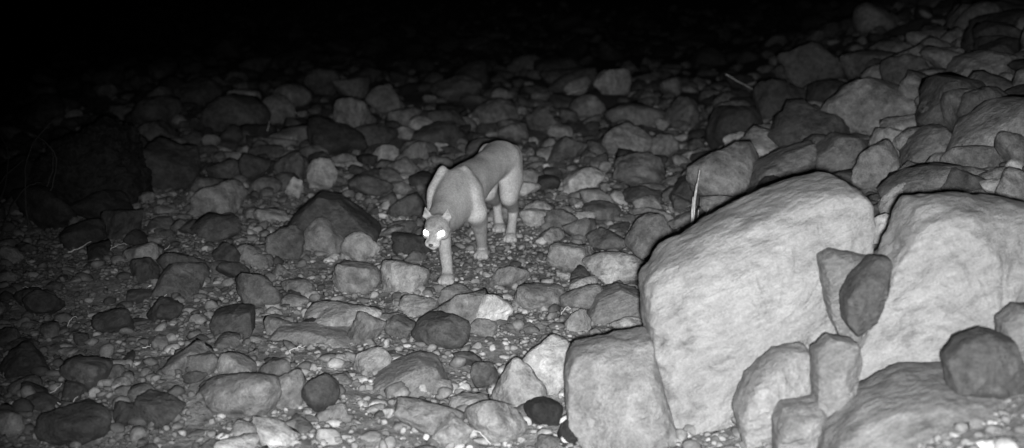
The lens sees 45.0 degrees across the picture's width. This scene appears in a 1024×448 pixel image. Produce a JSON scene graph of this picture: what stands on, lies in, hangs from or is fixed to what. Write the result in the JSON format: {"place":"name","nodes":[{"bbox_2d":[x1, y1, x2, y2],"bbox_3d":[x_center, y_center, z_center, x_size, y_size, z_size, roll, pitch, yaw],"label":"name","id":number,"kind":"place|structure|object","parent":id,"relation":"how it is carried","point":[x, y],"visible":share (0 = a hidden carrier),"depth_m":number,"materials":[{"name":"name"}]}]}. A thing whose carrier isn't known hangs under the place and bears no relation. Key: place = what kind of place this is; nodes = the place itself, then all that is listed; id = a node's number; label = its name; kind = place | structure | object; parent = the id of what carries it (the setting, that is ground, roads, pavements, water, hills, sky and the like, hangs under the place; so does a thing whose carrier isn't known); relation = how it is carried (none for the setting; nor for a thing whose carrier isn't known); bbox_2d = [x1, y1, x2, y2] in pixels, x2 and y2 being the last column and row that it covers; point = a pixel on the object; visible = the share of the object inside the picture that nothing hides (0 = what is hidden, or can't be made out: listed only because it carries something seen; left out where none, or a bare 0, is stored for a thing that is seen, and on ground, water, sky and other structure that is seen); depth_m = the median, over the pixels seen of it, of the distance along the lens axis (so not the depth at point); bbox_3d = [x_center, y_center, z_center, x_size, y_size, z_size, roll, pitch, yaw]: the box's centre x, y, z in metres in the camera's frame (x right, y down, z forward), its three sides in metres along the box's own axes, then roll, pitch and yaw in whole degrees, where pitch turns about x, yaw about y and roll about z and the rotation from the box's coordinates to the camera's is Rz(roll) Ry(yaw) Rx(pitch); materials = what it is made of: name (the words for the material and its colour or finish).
{"place":"outdoors","nodes":[
{"label":"outdoors","id":0,"kind":"place"},
{"bbox_2d":[0,0,1023,447],"bbox_3d":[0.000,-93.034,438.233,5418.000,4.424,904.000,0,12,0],"label":"ground","id":1,"kind":"structure","parent":0,"point":[198,420],"depth_m":10.79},
{"bbox_2d":[0,120,56,240],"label":"bramble stems","id":2,"kind":"object","parent":1,"relation":"on","point":[24,190],"visible":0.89,"depth_m":8.88,"materials":[{"name":"black plant"}]},
{"bbox_2d":[18,116,153,216],"bbox_3d":[-3.333,-0.392,9.832,0.883,0.896,1.179,0,12,0],"label":"boulder","id":3,"kind":"object","parent":1,"relation":"on","point":[104,153],"visible":0.63,"depth_m":9.45,"materials":[{"name":"black stone"}]},
{"bbox_2d":[209,304,255,337],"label":"boulder","id":4,"kind":"object","parent":1,"relation":"on","point":[240,318],"visible":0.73,"depth_m":6.32,"materials":[{"name":"grey stone"}]},
{"bbox_2d":[270,321,355,347],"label":"boulder","id":5,"kind":"object","parent":1,"relation":"on","point":[303,333],"visible":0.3,"depth_m":6.22,"materials":[{"name":"stone"}]},
{"bbox_2d":[288,191,381,241],"bbox_3d":[-1.205,-0.025,8.453,0.616,0.356,0.593,0,12,0],"label":"boulder","id":6,"kind":"object","parent":1,"relation":"on","point":[344,215],"visible":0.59,"depth_m":8.29,"materials":[{"name":"grey stone"}]},
{"bbox_2d":[0,74,752,442],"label":"dry twigs","id":7,"kind":"object","parent":1,"relation":"on","point":[298,346],"visible":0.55,"depth_m":7.28,"materials":[{"name":"wood"}]},
{"bbox_2d":[372,351,447,396],"bbox_3d":[-0.486,0.729,5.751,0.382,0.223,0.383,0,12,0],"label":"boulder","id":8,"kind":"object","parent":1,"relation":"on","point":[413,371],"visible":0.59,"depth_m":5.64,"materials":[{"name":"grey stone"}]},
{"bbox_2d":[422,140,522,285],"bbox_3d":[-0.186,-0.153,8.145,0.351,0.708,2.349,4,13,16],"label":"mountain lion","id":9,"kind":"object","parent":1,"relation":"on","point":[459,195],"visible":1,"depth_m":7.62},
{"bbox_2d":[0,0,1023,447],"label":"river cobbles","id":10,"kind":"object","parent":1,"relation":"on","point":[886,98],"visible":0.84,"depth_m":10.52,"materials":[{"name":"stone"}]},
{"bbox_2d":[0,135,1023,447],"bbox_3d":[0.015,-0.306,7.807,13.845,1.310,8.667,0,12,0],"label":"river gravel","id":11,"kind":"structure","parent":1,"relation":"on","point":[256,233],"depth_m":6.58,"materials":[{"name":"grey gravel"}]},
{"bbox_2d":[587,283,640,325],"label":"boulder","id":12,"kind":"object","parent":1,"relation":"on","point":[614,302],"visible":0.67,"depth_m":6.58,"materials":[{"name":"grey stone"}]},
{"bbox_2d":[564,327,676,447],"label":"boulder","id":13,"kind":"object","parent":1,"relation":"on","point":[615,395],"visible":0.98,"depth_m":4.93,"materials":[{"name":"stone"}]},
{"bbox_2d":[669,175,699,205],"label":"boulder","id":14,"kind":"object","parent":1,"relation":"on","point":[681,187],"visible":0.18,"depth_m":9.53,"materials":[{"name":"grey stone"}]},
{"bbox_2d":[690,170,708,226],"bbox_3d":[1.190,-0.063,7.923,0.144,0.578,0.033,-1,12,-5],"label":"dry grass tuft","id":15,"kind":"object","parent":1,"relation":"on","point":[692,212],"visible":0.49,"depth_m":7.91,"materials":[{"name":"plant"}]},
{"bbox_2d":[638,172,875,434],"bbox_3d":[1.022,0.383,5.285,0.963,1.142,0.887,0,12,0],"label":"boulder","id":16,"kind":"object","parent":1,"relation":"on","point":[731,292],"visible":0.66,"depth_m":4.98,"materials":[{"name":"stone"}]},
{"bbox_2d":[816,247,866,341],"bbox_3d":[1.335,0.278,4.944,0.227,0.355,0.275,0,12,0],"label":"boulder","id":17,"kind":"object","parent":16,"relation":"on","point":[836,267],"visible":0.46,"depth_m":4.86,"materials":[{"name":"grey stone"}]},
{"bbox_2d":[839,254,891,336],"bbox_3d":[1.341,0.267,4.705,0.179,0.294,0.231,0,12,0],"label":"boulder","id":18,"kind":"object","parent":17,"relation":"on","point":[864,290],"visible":1,"depth_m":4.62,"materials":[{"name":"grey stone"}]},
{"bbox_2d":[732,342,810,447],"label":"boulder","id":19,"kind":"object","parent":1,"relation":"on","point":[772,376],"visible":0.73,"depth_m":4.58,"materials":[{"name":"stone"}]},
{"bbox_2d":[746,140,816,194],"bbox_3d":[1.911,-0.305,8.909,0.528,0.561,0.586,0,12,0],"label":"boulder","id":20,"kind":"object","parent":1,"relation":"on","point":[796,159],"visible":0.38,"depth_m":8.74,"materials":[{"name":"grey stone"}]},
{"bbox_2d":[771,394,826,447],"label":"boulder","id":21,"kind":"object","parent":1,"relation":"on","point":[797,422],"visible":0.76,"depth_m":4.42,"materials":[{"name":"grey stone"}]},
{"bbox_2d":[809,333,862,416],"bbox_3d":[1.179,0.589,4.518,0.176,0.365,0.233,0,12,0],"label":"boulder","id":22,"kind":"object","parent":1,"relation":"on","point":[836,363],"visible":0.78,"depth_m":4.43,"materials":[{"name":"grey stone"}]},
{"bbox_2d":[815,133,863,172],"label":"boulder","id":23,"kind":"object","parent":1,"relation":"on","point":[836,152],"visible":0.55,"depth_m":8.94,"materials":[{"name":"grey stone"}]},
{"bbox_2d":[816,362,1011,447],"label":"boulder","id":24,"kind":"object","parent":1,"relation":"on","point":[906,405],"visible":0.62,"depth_m":4.21,"materials":[{"name":"grey stone"}]},
{"bbox_2d":[940,327,1023,399],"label":"boulder","id":25,"kind":"object","parent":24,"relation":"on","point":[978,362],"visible":1,"depth_m":4.10,"materials":[{"name":"grey stone"}]},
{"bbox_2d":[899,124,951,165],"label":"boulder","id":26,"kind":"object","parent":1,"relation":"on","point":[922,144],"visible":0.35,"depth_m":7.97,"materials":[{"name":"grey stone"}]},
{"bbox_2d":[856,191,1023,381],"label":"boulder","id":27,"kind":"object","parent":1,"relation":"on","point":[956,259],"visible":0.56,"depth_m":4.79,"materials":[{"name":"stone"}]},
{"bbox_2d":[944,50,1017,76],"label":"boulder","id":28,"kind":"object","parent":1,"relation":"on","point":[989,61],"visible":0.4,"depth_m":9.83,"materials":[{"name":"grey stone"}]},
{"bbox_2d":[994,303,1023,360],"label":"boulder","id":29,"kind":"object","parent":1,"relation":"on","point":[1009,320],"visible":0.56,"depth_m":4.30,"materials":[{"name":"grey stone"}]}
]}

